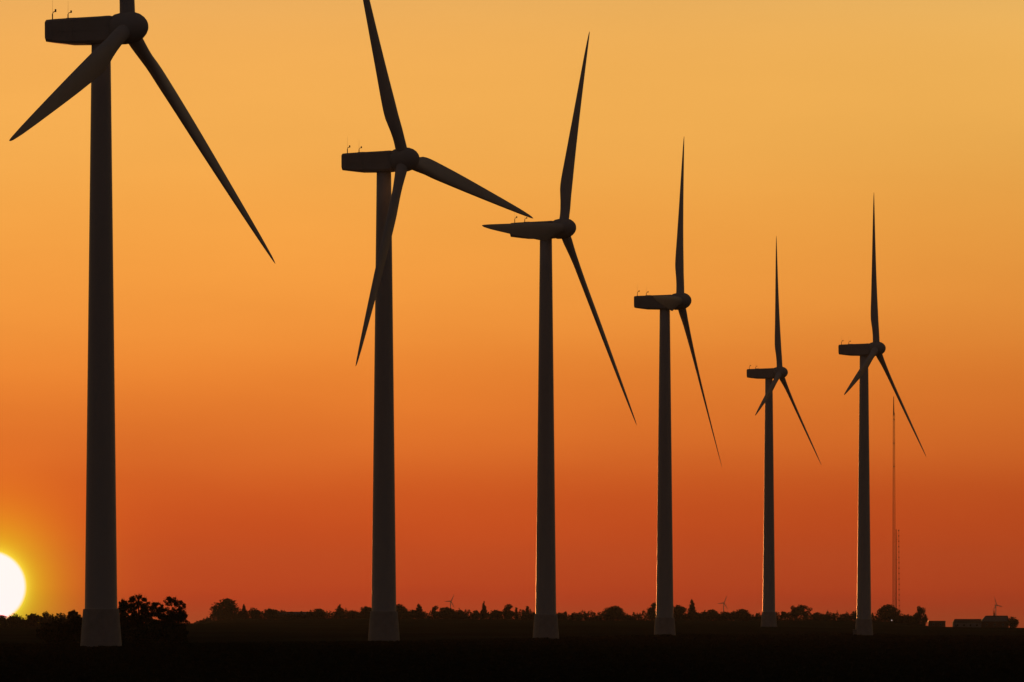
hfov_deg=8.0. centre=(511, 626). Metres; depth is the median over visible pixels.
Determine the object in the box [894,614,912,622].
bush
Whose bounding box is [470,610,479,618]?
broadleaf tree
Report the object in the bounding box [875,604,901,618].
broadleaf tree
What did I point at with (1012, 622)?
bush
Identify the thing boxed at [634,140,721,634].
wind turbine
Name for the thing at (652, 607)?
broadleaf tree
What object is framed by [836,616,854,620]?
bush
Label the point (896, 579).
lattice mast
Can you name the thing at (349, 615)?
hedge
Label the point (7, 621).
hedge
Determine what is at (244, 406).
sky
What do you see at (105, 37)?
wind turbine
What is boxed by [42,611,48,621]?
broadleaf tree
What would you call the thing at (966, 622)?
farmhouse
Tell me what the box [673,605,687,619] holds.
broadleaf tree
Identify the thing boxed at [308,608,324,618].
broadleaf tree
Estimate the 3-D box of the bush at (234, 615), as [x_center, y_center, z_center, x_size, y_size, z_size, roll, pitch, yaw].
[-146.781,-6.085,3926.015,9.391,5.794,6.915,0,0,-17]
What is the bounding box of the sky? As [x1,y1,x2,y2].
[0,0,1023,627]
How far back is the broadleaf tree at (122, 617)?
1074.42 m
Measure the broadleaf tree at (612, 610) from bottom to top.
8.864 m
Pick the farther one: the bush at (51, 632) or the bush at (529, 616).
the bush at (529, 616)
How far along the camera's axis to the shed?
4496.25 m
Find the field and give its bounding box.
[12,634,1019,680]
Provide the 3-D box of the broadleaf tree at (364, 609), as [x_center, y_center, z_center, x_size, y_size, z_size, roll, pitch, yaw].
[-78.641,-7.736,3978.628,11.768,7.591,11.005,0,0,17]
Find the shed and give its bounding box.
[928,621,944,626]
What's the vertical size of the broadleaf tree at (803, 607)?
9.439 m
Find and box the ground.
[0,619,1023,643]
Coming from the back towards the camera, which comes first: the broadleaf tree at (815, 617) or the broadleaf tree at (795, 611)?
the broadleaf tree at (815, 617)
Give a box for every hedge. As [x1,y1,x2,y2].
[0,615,46,627]
[194,608,924,624]
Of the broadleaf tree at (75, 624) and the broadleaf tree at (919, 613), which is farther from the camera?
the broadleaf tree at (919, 613)
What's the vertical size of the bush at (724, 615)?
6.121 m
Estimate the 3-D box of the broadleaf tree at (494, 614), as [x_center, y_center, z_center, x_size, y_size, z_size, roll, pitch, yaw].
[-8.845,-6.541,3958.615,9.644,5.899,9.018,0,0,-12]
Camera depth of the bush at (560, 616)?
3914.14 m
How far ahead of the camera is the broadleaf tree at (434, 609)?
3926.20 m
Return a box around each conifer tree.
[237,604,248,618]
[336,604,345,617]
[411,603,427,618]
[480,601,488,618]
[686,599,695,618]
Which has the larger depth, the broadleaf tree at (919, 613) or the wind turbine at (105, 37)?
the broadleaf tree at (919, 613)
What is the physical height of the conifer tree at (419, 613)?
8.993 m
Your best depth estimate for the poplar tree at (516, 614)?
3911.95 m
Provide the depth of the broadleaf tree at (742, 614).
3922.92 m
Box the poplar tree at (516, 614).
[514,607,517,619]
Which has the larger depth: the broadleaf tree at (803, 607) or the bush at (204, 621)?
the broadleaf tree at (803, 607)
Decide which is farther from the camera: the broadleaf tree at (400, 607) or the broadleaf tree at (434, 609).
the broadleaf tree at (400, 607)
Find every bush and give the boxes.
[34,617,71,643]
[197,620,212,622]
[231,610,240,618]
[451,610,465,618]
[524,611,534,619]
[556,613,565,619]
[714,612,730,620]
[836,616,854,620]
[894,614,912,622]
[1006,616,1018,627]
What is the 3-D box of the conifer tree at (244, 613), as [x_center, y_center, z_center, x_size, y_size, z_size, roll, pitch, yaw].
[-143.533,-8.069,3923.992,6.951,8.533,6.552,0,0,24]
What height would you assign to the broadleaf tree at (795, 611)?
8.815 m
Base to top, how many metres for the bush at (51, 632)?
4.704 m
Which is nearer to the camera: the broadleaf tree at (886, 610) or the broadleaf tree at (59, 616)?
the broadleaf tree at (59, 616)
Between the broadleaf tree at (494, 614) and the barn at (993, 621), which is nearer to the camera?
the broadleaf tree at (494, 614)
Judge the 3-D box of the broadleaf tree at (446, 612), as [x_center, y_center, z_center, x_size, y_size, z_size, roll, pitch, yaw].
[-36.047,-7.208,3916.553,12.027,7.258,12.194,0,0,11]
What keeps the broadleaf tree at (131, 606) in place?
on the ground
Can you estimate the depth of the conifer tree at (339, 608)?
3996.59 m
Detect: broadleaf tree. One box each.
[9,613,24,627]
[21,613,44,627]
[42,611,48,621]
[44,612,68,624]
[59,609,81,643]
[117,599,129,642]
[118,593,157,643]
[151,596,189,642]
[209,598,240,615]
[248,607,261,618]
[264,608,279,615]
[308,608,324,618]
[359,606,371,617]
[396,604,407,618]
[431,605,438,618]
[435,607,455,618]
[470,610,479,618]
[488,609,503,618]
[501,604,514,619]
[601,605,625,619]
[647,602,655,616]
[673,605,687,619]
[704,609,718,619]
[728,609,750,620]
[779,611,788,619]
[789,606,801,620]
[797,604,812,617]
[812,612,820,619]
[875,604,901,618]
[914,606,925,624]
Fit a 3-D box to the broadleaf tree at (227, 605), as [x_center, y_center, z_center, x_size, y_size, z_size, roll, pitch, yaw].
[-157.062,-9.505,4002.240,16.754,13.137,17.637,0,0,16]
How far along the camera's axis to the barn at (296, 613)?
3988.02 m
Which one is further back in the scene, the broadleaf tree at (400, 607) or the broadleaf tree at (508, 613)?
the broadleaf tree at (400, 607)
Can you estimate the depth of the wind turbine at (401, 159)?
1179.08 m
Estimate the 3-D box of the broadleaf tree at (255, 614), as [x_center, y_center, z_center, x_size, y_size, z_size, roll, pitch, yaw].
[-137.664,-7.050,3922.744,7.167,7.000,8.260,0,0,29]
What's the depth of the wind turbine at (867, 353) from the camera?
2029.71 m
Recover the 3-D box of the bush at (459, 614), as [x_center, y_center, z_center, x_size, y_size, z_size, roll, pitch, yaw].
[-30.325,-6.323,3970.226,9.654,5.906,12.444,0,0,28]
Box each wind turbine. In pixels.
[9,0,274,646]
[341,0,532,640]
[482,31,636,638]
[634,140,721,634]
[747,237,820,626]
[838,197,925,634]
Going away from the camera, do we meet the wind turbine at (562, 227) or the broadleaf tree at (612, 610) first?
the wind turbine at (562, 227)
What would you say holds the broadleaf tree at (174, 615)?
on the ground
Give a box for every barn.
[276,612,311,619]
[981,616,1008,627]
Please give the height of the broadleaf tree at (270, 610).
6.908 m
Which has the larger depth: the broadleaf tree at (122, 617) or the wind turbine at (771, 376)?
the wind turbine at (771, 376)
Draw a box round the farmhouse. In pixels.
[952,619,981,626]
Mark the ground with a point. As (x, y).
(265, 630)
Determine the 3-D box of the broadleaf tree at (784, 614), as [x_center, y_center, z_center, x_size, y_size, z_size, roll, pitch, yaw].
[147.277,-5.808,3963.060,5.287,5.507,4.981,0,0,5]
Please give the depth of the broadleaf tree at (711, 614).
3940.05 m
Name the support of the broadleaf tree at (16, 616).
on the ground
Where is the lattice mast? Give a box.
[893,396,899,611]
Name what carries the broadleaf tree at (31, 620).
on the ground
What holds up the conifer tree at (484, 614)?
on the ground
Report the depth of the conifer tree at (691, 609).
4000.81 m

